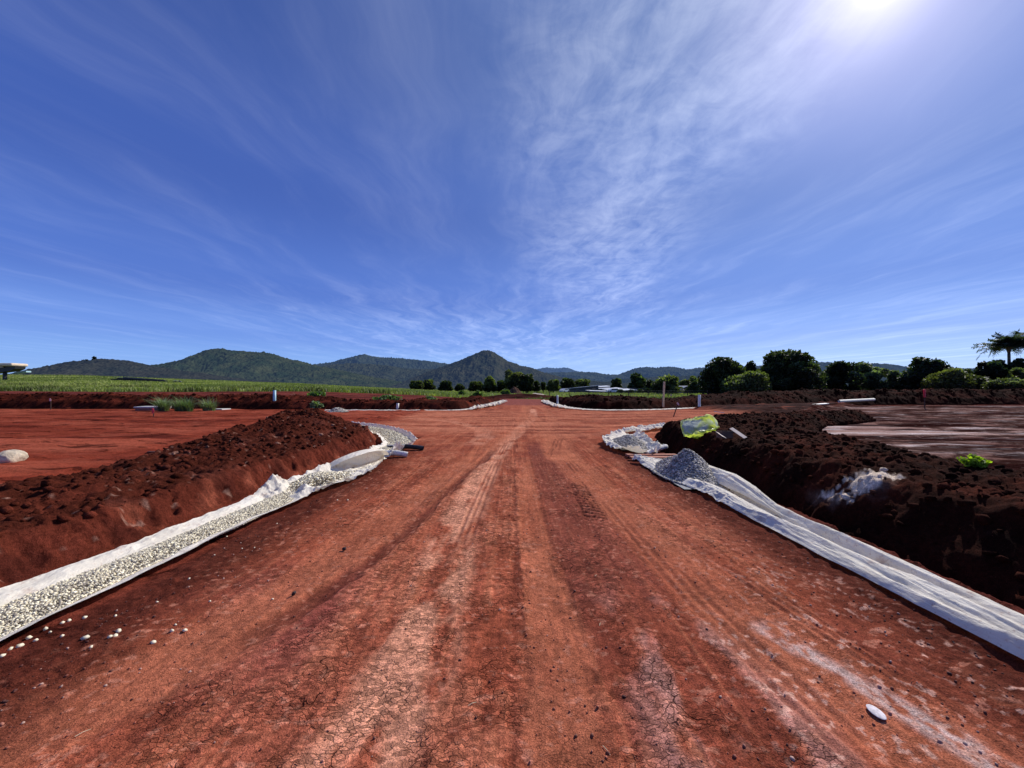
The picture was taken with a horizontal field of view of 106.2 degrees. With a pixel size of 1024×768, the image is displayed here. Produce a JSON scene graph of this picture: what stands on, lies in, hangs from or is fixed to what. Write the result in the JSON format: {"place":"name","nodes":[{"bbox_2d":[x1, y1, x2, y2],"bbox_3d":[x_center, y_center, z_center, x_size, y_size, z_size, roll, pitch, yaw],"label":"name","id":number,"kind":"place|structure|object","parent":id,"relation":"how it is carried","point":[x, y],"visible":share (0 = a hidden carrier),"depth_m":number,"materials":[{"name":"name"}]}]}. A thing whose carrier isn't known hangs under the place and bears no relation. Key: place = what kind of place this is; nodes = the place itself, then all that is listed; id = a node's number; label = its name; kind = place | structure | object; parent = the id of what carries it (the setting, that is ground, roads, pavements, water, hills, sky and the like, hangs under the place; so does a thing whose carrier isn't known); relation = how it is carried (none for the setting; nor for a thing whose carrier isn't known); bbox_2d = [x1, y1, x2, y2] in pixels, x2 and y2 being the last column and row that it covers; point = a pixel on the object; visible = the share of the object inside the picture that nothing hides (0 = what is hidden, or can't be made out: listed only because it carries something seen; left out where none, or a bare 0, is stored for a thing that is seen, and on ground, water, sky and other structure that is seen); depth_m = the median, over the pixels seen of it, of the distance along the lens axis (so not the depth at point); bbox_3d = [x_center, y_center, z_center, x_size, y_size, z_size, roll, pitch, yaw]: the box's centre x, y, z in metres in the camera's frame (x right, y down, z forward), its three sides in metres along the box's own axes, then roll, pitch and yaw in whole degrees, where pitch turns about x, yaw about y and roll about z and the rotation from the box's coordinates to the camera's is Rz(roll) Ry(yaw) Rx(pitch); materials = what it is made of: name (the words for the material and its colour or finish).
{"place":"outdoors","nodes":[
{"label":"outdoors","id":0,"kind":"place"},
{"bbox_2d":[9,358,290,382],"bbox_3d":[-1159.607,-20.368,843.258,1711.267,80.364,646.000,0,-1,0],"label":"hill","id":1,"kind":"structure","parent":0,"point":[109,367],"depth_m":814.63,"materials":[{"name":"green plant"}]},
{"bbox_2d":[152,348,401,387],"bbox_3d":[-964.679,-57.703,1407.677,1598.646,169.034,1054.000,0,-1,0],"label":"hill","id":2,"kind":"structure","parent":0,"point":[250,365],"depth_m":1280.71,"materials":[{"name":"green plant"}]},
{"bbox_2d":[15,389,696,397],"bbox_3d":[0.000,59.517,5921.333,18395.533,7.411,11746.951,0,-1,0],"label":"field","id":3,"kind":"structure","parent":0,"point":[403,394],"depth_m":64.86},
{"bbox_2d":[0,363,30,379],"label":"lean to","id":4,"kind":"object","parent":3,"relation":"on","point":[6,368],"visible":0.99,"depth_m":91.67,"materials":[{"name":"metal"}]},
{"bbox_2d":[110,377,164,381],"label":"pipe stack","id":5,"kind":"object","parent":3,"relation":"on","point":[133,379],"visible":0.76,"depth_m":99.62,"materials":[{"name":"plastic"}]},
{"bbox_2d":[0,374,470,397],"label":"tall grass","id":6,"kind":"structure","parent":3,"relation":"on","point":[58,383],"depth_m":63.56,"materials":[{"name":"plant"}]},
{"bbox_2d":[409,380,423,388],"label":"round tree","id":7,"kind":"object","parent":3,"relation":"on","point":[418,384],"visible":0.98,"depth_m":148.49,"materials":[{"name":"green plant"}]},
{"bbox_2d":[423,379,436,389],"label":"round tree","id":8,"kind":"object","parent":3,"relation":"on","point":[428,385],"visible":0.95,"depth_m":153.34,"materials":[{"name":"green plant"}]},
{"bbox_2d":[438,380,452,390],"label":"round tree","id":9,"kind":"object","parent":3,"relation":"on","point":[444,385],"visible":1,"depth_m":138.71,"materials":[{"name":"green plant"}]},
{"bbox_2d":[454,384,464,390],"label":"round tree","id":10,"kind":"object","parent":3,"relation":"on","point":[458,387],"visible":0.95,"depth_m":139.11,"materials":[{"name":"green plant"}]},
{"bbox_2d":[467,380,482,391],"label":"round tree","id":11,"kind":"object","parent":3,"relation":"on","point":[474,385],"visible":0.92,"depth_m":138.81,"materials":[{"name":"green plant"}]},
{"bbox_2d":[472,390,482,395],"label":"green shrub","id":12,"kind":"object","parent":3,"relation":"on","point":[476,393],"visible":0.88,"depth_m":66.56,"materials":[{"name":"green plant"}]},
{"bbox_2d":[481,376,497,391],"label":"round tree","id":13,"kind":"object","parent":3,"relation":"on","point":[490,384],"visible":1,"depth_m":128.93,"materials":[{"name":"green plant"}]},
{"bbox_2d":[497,380,507,391],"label":"round tree","id":14,"kind":"object","parent":3,"relation":"on","point":[500,385],"visible":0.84,"depth_m":130.75,"materials":[{"name":"green plant"}]},
{"bbox_2d":[500,389,510,393],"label":"green shrub","id":15,"kind":"object","parent":3,"relation":"on","point":[505,391],"visible":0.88,"depth_m":65.68,"materials":[{"name":"green plant"}]},
{"bbox_2d":[504,369,512,389],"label":"round tree","id":16,"kind":"object","parent":3,"relation":"on","point":[508,372],"visible":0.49,"depth_m":127.37,"materials":[{"name":"green plant"}]},
{"bbox_2d":[507,372,522,389],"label":"round tree","id":17,"kind":"object","parent":3,"relation":"on","point":[514,380],"visible":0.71,"depth_m":123.50,"materials":[{"name":"green plant"}]},
{"bbox_2d":[509,387,523,393],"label":"soil heap","id":18,"kind":"object","parent":3,"relation":"on","point":[513,390],"visible":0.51,"depth_m":106.73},
{"bbox_2d":[516,374,534,392],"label":"round tree","id":19,"kind":"object","parent":3,"relation":"on","point":[526,384],"visible":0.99,"depth_m":118.86,"materials":[{"name":"green plant"}]},
{"bbox_2d":[532,380,540,391],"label":"round tree","id":20,"kind":"object","parent":3,"relation":"on","point":[537,388],"visible":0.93,"depth_m":121.45,"materials":[{"name":"green plant"}]},
{"bbox_2d":[541,382,546,392],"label":"round tree","id":21,"kind":"object","parent":3,"relation":"on","point":[543,386],"visible":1,"depth_m":129.60,"materials":[{"name":"green plant"}]},
{"bbox_2d":[546,379,560,391],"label":"round tree","id":22,"kind":"object","parent":3,"relation":"on","point":[553,385],"visible":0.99,"depth_m":133.78,"materials":[{"name":"green plant"}]},
{"bbox_2d":[560,377,576,388],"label":"round tree","id":23,"kind":"object","parent":3,"relation":"on","point":[565,382],"visible":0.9,"depth_m":143.51,"materials":[{"name":"green plant"}]},
{"bbox_2d":[431,391,706,398],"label":"field grass","id":24,"kind":"structure","parent":3,"relation":"on","point":[634,394],"depth_m":91.66,"materials":[{"name":"plant"}]},
{"bbox_2d":[574,378,589,386],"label":"round tree","id":25,"kind":"object","parent":3,"relation":"on","point":[583,382],"visible":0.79,"depth_m":153.48,"materials":[{"name":"green plant"}]},
{"bbox_2d":[568,385,599,391],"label":"long building","id":26,"kind":"structure","parent":3,"relation":"on","point":[582,389],"depth_m":139.99,"materials":[{"name":"metal"}]},
{"bbox_2d":[586,390,605,392],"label":"building","id":27,"kind":"structure","parent":3,"relation":"on","point":[597,391],"depth_m":128.09,"materials":[{"name":"metal"}]},
{"bbox_2d":[606,388,617,392],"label":"parked car","id":28,"kind":"object","parent":3,"relation":"on","point":[613,390],"visible":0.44,"depth_m":123.15,"materials":[{"name":"white paint"}]},
{"bbox_2d":[610,378,622,387],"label":"round tree","id":29,"kind":"object","parent":3,"relation":"on","point":[617,382],"visible":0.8,"depth_m":158.96,"materials":[{"name":"green plant"}]},
{"bbox_2d":[549,390,707,396],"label":"wire fence","id":30,"kind":"object","parent":3,"relation":"on","point":[628,392],"visible":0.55,"depth_m":71.93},
{"bbox_2d":[626,372,646,388],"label":"round tree","id":31,"kind":"object","parent":3,"relation":"on","point":[638,380],"visible":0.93,"depth_m":163.50,"materials":[{"name":"green plant"}]},
{"bbox_2d":[644,379,651,387],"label":"round tree","id":32,"kind":"object","parent":3,"relation":"on","point":[648,383],"visible":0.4,"depth_m":149.23,"materials":[{"name":"green plant"}]},
{"bbox_2d":[650,374,683,393],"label":"round tree","id":33,"kind":"object","parent":3,"relation":"on","point":[671,384],"visible":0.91,"depth_m":103.16,"materials":[{"name":"green plant"}]},
{"bbox_2d":[679,379,690,385],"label":"round tree","id":34,"kind":"object","parent":3,"relation":"on","point":[685,382],"visible":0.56,"depth_m":129.10,"materials":[{"name":"green plant"}]},
{"bbox_2d":[684,381,701,392],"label":"round tree","id":35,"kind":"object","parent":3,"relation":"on","point":[692,387],"visible":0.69,"depth_m":109.12,"materials":[{"name":"green plant"}]},
{"bbox_2d":[688,376,698,381],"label":"round tree","id":36,"kind":"object","parent":3,"relation":"on","point":[692,378],"visible":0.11,"depth_m":149.20,"materials":[{"name":"green plant"}]},
{"bbox_2d":[696,356,745,393],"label":"broad tree","id":37,"kind":"object","parent":3,"relation":"on","point":[716,373],"visible":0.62,"depth_m":72.15,"materials":[{"name":"green plant"}]},
{"bbox_2d":[745,360,757,371],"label":"broad tree","id":38,"kind":"object","parent":3,"relation":"on","point":[750,365],"visible":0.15,"depth_m":79.27,"materials":[{"name":"green plant"}]},
{"bbox_2d":[820,360,866,390],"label":"broad tree","id":39,"kind":"object","parent":3,"relation":"on","point":[839,374],"visible":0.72,"depth_m":72.39,"materials":[{"name":"green plant"}]},
{"bbox_2d":[853,361,889,390],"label":"broad tree","id":40,"kind":"object","parent":3,"relation":"on","point":[874,376],"visible":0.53,"depth_m":75.15,"materials":[{"name":"green plant"}]},
{"bbox_2d":[321,363,433,381],"bbox_3d":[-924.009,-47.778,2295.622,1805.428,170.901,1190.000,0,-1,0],"label":"hill","id":41,"kind":"structure","parent":0,"point":[394,373],"depth_m":2210.03,"materials":[{"name":"green plant"}]},
{"bbox_2d":[312,354,448,368],"bbox_3d":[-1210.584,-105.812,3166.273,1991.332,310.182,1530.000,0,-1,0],"label":"hill","id":42,"kind":"structure","parent":0,"point":[397,362],"depth_m":3159.21,"materials":[{"name":"plant"}]},
{"bbox_2d":[0,399,1023,767],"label":"road","id":43,"kind":"structure","parent":0,"point":[280,705],"depth_m":2.41,"materials":[{"name":"soil"}]},
{"bbox_2d":[326,407,348,411],"bbox_3d":[-11.599,1.717,25.613,1.433,0.325,1.171,0,-1,0],"label":"gravel pile","id":44,"kind":"object","parent":43,"relation":"on","point":[337,409],"visible":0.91,"depth_m":25.34,"materials":[{"name":"gravel"}]},
{"bbox_2d":[351,421,416,456],"bbox_3d":[-4.771,1.565,13.010,2.140,0.369,9.476,0,-1,-34],"label":"geotextile sheet","id":45,"kind":"object","parent":43,"relation":"on","point":[397,445],"visible":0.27,"depth_m":11.71,"materials":[{"name":"fabric"}]},
{"bbox_2d":[362,425,412,450],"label":"gravel","id":46,"kind":"structure","parent":45,"relation":"on","point":[394,437],"depth_m":12.12,"materials":[{"name":"gravel"}]},
{"bbox_2d":[386,450,407,456],"bbox_3d":[-2.703,1.601,8.819,0.615,0.166,0.130,0,-1,-8],"label":"drain pipe","id":47,"kind":"object","parent":43,"relation":"on","point":[399,453],"visible":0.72,"depth_m":8.79,"materials":[{"name":"plastic"}]},
{"bbox_2d":[387,444,423,449],"bbox_3d":[-2.712,1.615,9.800,0.920,0.157,0.146,0,-1,0],"label":"drain pipe","id":48,"kind":"object","parent":43,"relation":"on","point":[410,446],"visible":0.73,"depth_m":9.76,"materials":[{"name":"plastic"}]},
{"bbox_2d":[0,448,1023,767],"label":"soil crumbs","id":49,"kind":"object","parent":43,"relation":"on","point":[4,702],"visible":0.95,"depth_m":2.30,"materials":[{"name":"soil"}]},
{"bbox_2d":[542,400,694,409],"bbox_3d":[5.659,1.804,34.411,9.079,0.306,17.970,0,-1,-38],"label":"geotextile strip","id":50,"kind":"object","parent":43,"relation":"on","point":[553,404],"visible":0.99,"depth_m":29.00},
{"bbox_2d":[620,422,664,431],"bbox_3d":[5.365,1.613,14.540,3.786,0.199,0.920,1,-1,-44],"label":"geotextile sheet","id":51,"kind":"object","parent":43,"relation":"on","point":[641,428],"visible":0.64,"depth_m":13.96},
{"bbox_2d":[866,704,886,719],"bbox_3d":[1.800,1.620,1.900,0.059,0.008,0.093,0,-1,0],"label":"stone","id":52,"kind":"object","parent":43,"relation":"on","point":[876,711],"visible":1,"depth_m":1.89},
{"bbox_2d":[0,391,1023,662],"bbox_3d":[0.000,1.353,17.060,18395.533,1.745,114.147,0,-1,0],"label":"ground","id":53,"kind":"structure","parent":0,"point":[60,441],"depth_m":10.98,"materials":[{"name":"soil"}]},
{"bbox_2d":[0,449,28,462],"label":"boulder","id":54,"kind":"object","parent":53,"relation":"on","point":[11,456],"visible":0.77,"depth_m":8.20,"materials":[{"name":"stone"}]},
{"bbox_2d":[133,406,170,410],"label":"pit slab","id":55,"kind":"structure","parent":53,"relation":"on","point":[138,408],"depth_m":27.31,"materials":[{"name":"concrete"}]},
{"bbox_2d":[147,397,178,410],"bbox_3d":[-24.044,1.282,26.217,2.781,1.377,3.090,0,-1,26],"label":"grass tuft","id":56,"kind":"object","parent":53,"relation":"on","point":[162,405],"visible":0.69,"depth_m":26.17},
{"bbox_2d":[168,396,200,411],"bbox_3d":[-22.329,1.309,26.113,2.741,1.351,3.114,-1,-1,44],"label":"grass tuft","id":57,"kind":"object","parent":53,"relation":"on","point":[184,406],"visible":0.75,"depth_m":25.98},
{"bbox_2d":[0,408,377,587],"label":"earth bank","id":58,"kind":"structure","parent":53,"relation":"on","point":[48,523],"depth_m":4.83,"materials":[{"name":"soil"}]},
{"bbox_2d":[0,455,383,640],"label":"geotextile strip","id":59,"kind":"object","parent":53,"relation":"on","point":[273,485],"visible":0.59,"depth_m":3.86,"materials":[{"name":"fabric"}]},
{"bbox_2d":[0,492,293,637],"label":"gravel","id":60,"kind":"structure","parent":59,"relation":"on","point":[14,612],"depth_m":3.20,"materials":[{"name":"gravel"}]},
{"bbox_2d":[282,467,370,492],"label":"gravel","id":61,"kind":"structure","parent":59,"relation":"on","point":[318,476],"depth_m":6.24,"materials":[{"name":"gravel"}]},
{"bbox_2d":[329,449,388,466],"bbox_3d":[-2.989,1.494,7.808,0.435,0.323,1.583,0,-1,23],"label":"geotextile flap","id":62,"kind":"object","parent":59,"relation":"attached to","point":[363,456],"visible":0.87,"depth_m":7.80,"materials":[{"name":"fabric"}]},
{"bbox_2d":[194,397,222,410],"bbox_3d":[-21.048,1.317,26.438,2.474,1.267,2.267,0,-1,24],"label":"grass tuft","id":63,"kind":"object","parent":53,"relation":"on","point":[207,405],"visible":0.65,"depth_m":26.42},
{"bbox_2d":[0,392,499,409],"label":"earth bank","id":64,"kind":"structure","parent":53,"relation":"on","point":[109,400],"depth_m":29.72,"materials":[{"name":"soil"}]},
{"bbox_2d":[306,391,325,396],"bbox_3d":[-18.954,1.162,36.925,1.998,0.997,2.078,0,-1,-29],"label":"green shrub","id":65,"kind":"object","parent":53,"relation":"on","point":[316,393],"visible":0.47,"depth_m":36.64,"materials":[{"name":"green plant"}]},
{"bbox_2d":[309,400,323,408],"bbox_3d":[-14.224,1.521,28.055,1.154,0.672,1.034,0,-1,0],"label":"green shrub","id":66,"kind":"object","parent":53,"relation":"on","point":[316,404],"visible":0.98,"depth_m":27.87,"materials":[{"name":"green plant"}]},
{"bbox_2d":[371,394,401,399],"bbox_3d":[-11.517,1.366,35.373,3.021,0.966,2.311,0,-1,0],"label":"green shrub","id":67,"kind":"object","parent":53,"relation":"on","point":[389,396],"visible":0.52,"depth_m":35.07,"materials":[{"name":"green plant"}]},
{"bbox_2d":[352,400,506,409],"bbox_3d":[-4.029,1.761,32.848,8.048,0.338,20.363,0,-1,37],"label":"geotextile strip","id":68,"kind":"object","parent":53,"relation":"on","point":[488,404],"visible":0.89,"depth_m":31.14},
{"bbox_2d":[485,393,551,398],"bbox_3d":[1.500,1.895,59.983,19.800,0.830,4.840,0,-1,0],"label":"soil heap","id":69,"kind":"object","parent":53,"relation":"on","point":[514,396],"visible":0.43,"depth_m":59.10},
{"bbox_2d":[602,429,664,453],"bbox_3d":[3.293,1.564,11.118,1.433,0.257,4.418,0,-1,7],"label":"geotextile sheet","id":70,"kind":"object","parent":53,"relation":"on","point":[650,443],"visible":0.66,"depth_m":10.19,"materials":[{"name":"fabric"}]},
{"bbox_2d":[612,434,648,450],"bbox_3d":[3.201,1.526,10.585,1.044,0.291,2.138,0,-1,0],"label":"gravel pile","id":71,"kind":"object","parent":70,"relation":"on","point":[626,440],"visible":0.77,"depth_m":10.15,"materials":[{"name":"gravel"}]},
{"bbox_2d":[629,456,668,458],"bbox_3d":[3.201,1.628,8.505,1.153,0.047,0.176,0,-1,1],"label":"plank","id":72,"kind":"object","parent":53,"relation":"on","point":[659,457],"visible":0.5,"depth_m":8.52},
{"bbox_2d":[625,454,676,456],"bbox_3d":[3.200,1.631,8.832,1.155,0.046,0.176,0,-1,-1],"label":"plank","id":73,"kind":"object","parent":53,"relation":"on","point":[627,455],"visible":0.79,"depth_m":8.77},
{"bbox_2d":[643,444,667,453],"bbox_3d":[3.457,1.591,9.232,0.948,0.199,0.110,0,-1,-40],"label":"drain pipe","id":74,"kind":"object","parent":53,"relation":"on","point":[663,447],"visible":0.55,"depth_m":9.27,"materials":[{"name":"plastic"}]},
{"bbox_2d":[698,395,700,406],"bbox_3d":[14.516,1.290,29.788,0.216,0.911,0.200,0,-1,0],"label":"standpipe","id":75,"kind":"object","parent":53,"relation":"on","point":[699,400],"visible":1,"depth_m":29.70,"materials":[{"name":"white plastic"}]},
{"bbox_2d":[719,370,772,393],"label":"broad tree","id":76,"kind":"object","parent":53,"relation":"on","point":[755,381],"visible":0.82,"depth_m":65.83,"materials":[{"name":"green plant"}]},
{"bbox_2d":[549,388,1023,409],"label":"earth bank","id":77,"kind":"structure","parent":53,"relation":"on","point":[942,396],"depth_m":37.34,"materials":[{"name":"soil"}]},
{"bbox_2d":[662,382,664,406],"bbox_3d":[11.793,0.838,29.893,0.242,2.053,0.090,0,-1,0],"label":"timber post","id":78,"kind":"object","parent":77,"relation":"on","point":[663,398],"visible":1,"depth_m":29.85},
{"bbox_2d":[838,398,875,401],"bbox_3d":[32.273,1.525,35.986,4.082,0.383,0.240,0,-1,-11],"label":"white pipe","id":79,"kind":"object","parent":77,"relation":"on","point":[857,400],"visible":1,"depth_m":35.88,"materials":[{"name":"plastic"}]},
{"bbox_2d":[757,348,829,390],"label":"broad tree","id":80,"kind":"object","parent":53,"relation":"on","point":[775,365],"visible":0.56,"depth_m":69.90,"materials":[{"name":"green plant"}]},
{"bbox_2d":[777,361,820,390],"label":"broad tree","id":81,"kind":"object","parent":53,"relation":"on","point":[805,373],"visible":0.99,"depth_m":66.17,"materials":[{"name":"green plant"}]},
{"bbox_2d":[632,454,1023,659],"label":"geotextile strip","id":82,"kind":"object","parent":53,"relation":"on","point":[992,622],"visible":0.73,"depth_m":3.15,"materials":[{"name":"fabric"}]},
{"bbox_2d":[649,448,729,490],"bbox_3d":[3.140,1.399,6.938,1.116,0.494,2.262,0,-1,0],"label":"gravel pile","id":83,"kind":"object","parent":82,"relation":"on","point":[680,467],"visible":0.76,"depth_m":6.58,"materials":[{"name":"gravel"}]},
{"bbox_2d":[709,465,783,516],"bbox_3d":[3.432,1.506,5.633,0.398,0.238,2.700,0,-1,0],"label":"geotextile fold","id":84,"kind":"object","parent":82,"relation":"attached to","point":[734,482],"visible":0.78,"depth_m":5.54,"materials":[{"name":"fabric"}]},
{"bbox_2d":[655,409,1023,608],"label":"earth bank","id":85,"kind":"structure","parent":53,"relation":"on","point":[955,519],"depth_m":4.96,"materials":[{"name":"soil"}]},
{"bbox_2d":[681,414,718,438],"bbox_3d":[4.774,1.080,9.810,0.916,0.605,0.582,0,-1,0],"label":"plastic bag","id":86,"kind":"object","parent":85,"relation":"on","point":[697,427],"visible":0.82,"depth_m":9.91,"materials":[{"name":"plastic"}]},
{"bbox_2d":[715,427,746,437],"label":"planks","id":87,"kind":"object","parent":85,"relation":"on","point":[724,434],"visible":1,"depth_m":8.44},
{"bbox_2d":[956,454,992,467],"bbox_3d":[6.498,1.070,5.391,0.368,0.198,0.269,0,-1,0],"label":"weed","id":88,"kind":"object","parent":85,"relation":"on","point":[973,460],"visible":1,"depth_m":5.34,"materials":[{"name":"green plant"}]},
{"bbox_2d":[886,369,901,389],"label":"broad tree","id":89,"kind":"object","parent":53,"relation":"on","point":[892,375],"visible":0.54,"depth_m":71.44,"materials":[{"name":"green plant"}]},
{"bbox_2d":[896,356,953,389],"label":"broad tree","id":90,"kind":"object","parent":53,"relation":"on","point":[916,374],"visible":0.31,"depth_m":67.13,"materials":[{"name":"green plant"}]},
{"bbox_2d":[920,367,977,388],"bbox_3d":[70.229,0.072,61.994,6.475,5.647,6.334,0,-1,0],"label":"broad tree","id":91,"kind":"object","parent":53,"relation":"on","point":[954,378],"visible":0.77,"depth_m":60.59,"materials":[{"name":"green plant"}]},
{"bbox_2d":[964,373,989,388],"bbox_3d":[74.306,0.506,61.838,5.896,4.777,5.878,-1,-1,41],"label":"broad tree","id":92,"kind":"object","parent":53,"relation":"on","point":[979,379],"visible":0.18,"depth_m":60.71,"materials":[{"name":"green plant"}]},
{"bbox_2d":[971,359,1010,379],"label":"broad tree","id":93,"kind":"object","parent":53,"relation":"on","point":[994,369],"visible":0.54,"depth_m":65.32,"materials":[{"name":"green plant"}]},
{"bbox_2d":[971,328,1023,364],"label":"tree","id":94,"kind":"object","parent":53,"relation":"on","point":[1013,343],"visible":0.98,"depth_m":71.83,"materials":[{"name":"green plant"}]},
{"bbox_2d":[980,377,1023,389],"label":"shrub","id":95,"kind":"object","parent":53,"relation":"on","point":[1005,383],"visible":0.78,"depth_m":53.28,"materials":[{"name":"green plant"}]},
{"bbox_2d":[1004,367,1023,378],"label":"broad tree","id":96,"kind":"object","parent":53,"relation":"on","point":[1017,372],"visible":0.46,"depth_m":62.28,"materials":[{"name":"green plant"}]},
{"bbox_2d":[1008,358,1023,369],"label":"broad tree","id":97,"kind":"object","parent":53,"relation":"on","point":[1017,362],"visible":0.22,"depth_m":69.66,"materials":[{"name":"green plant"}]},
{"bbox_2d":[0,0,1023,374],"label":"sky","id":98,"kind":"structure","parent":0,"point":[610,187],"materials":[{"name":"blue"}]},
{"bbox_2d":[387,350,644,388],"bbox_3d":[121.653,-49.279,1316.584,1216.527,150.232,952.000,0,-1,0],"label":"hill","id":99,"kind":"structure","parent":0,"point":[480,366],"depth_m":1159.06,"materials":[{"name":"green plant"}]},
{"bbox_2d":[537,367,578,372],"bbox_3d":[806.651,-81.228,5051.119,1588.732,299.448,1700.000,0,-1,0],"label":"hill","id":100,"kind":"structure","parent":0,"point":[550,370],"depth_m":5074.47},
{"bbox_2d":[559,388,569,391],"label":"parked car","id":101,"kind":"object","parent":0,"point":[564,390],"visible":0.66,"depth_m":133.32,"materials":[{"name":"white paint"}]},
{"bbox_2d":[606,375,886,385],"bbox_3d":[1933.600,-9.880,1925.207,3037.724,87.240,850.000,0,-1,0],"label":"hill","id":102,"kind":"structure","parent":0,"point":[627,381],"depth_m":1921.19,"materials":[{"name":"green plant"}]},
{"bbox_2d":[546,362,975,381],"bbox_3d":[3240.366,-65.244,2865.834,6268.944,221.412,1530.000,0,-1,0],"label":"hill","id":103,"kind":"structure","parent":0,"point":[646,371],"depth_m":2825.32,"materials":[{"name":"green plant"}]},
{"bbox_2d":[797,403,1023,469],"bbox_3d":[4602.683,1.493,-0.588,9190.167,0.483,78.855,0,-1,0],"label":"clay ground","id":104,"kind":"structure","parent":0,"point":[1005,445],"depth_m":15.67,"materials":[{"name":"soil"}]},
{"bbox_2d":[923,389,925,408],"bbox_3d":[32.705,1.224,30.450,0.270,1.637,0.122,0,-1,-18],"label":"survey stake","id":105,"kind":"object","parent":104,"relation":"on","point":[924,393],"visible":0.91,"depth_m":30.46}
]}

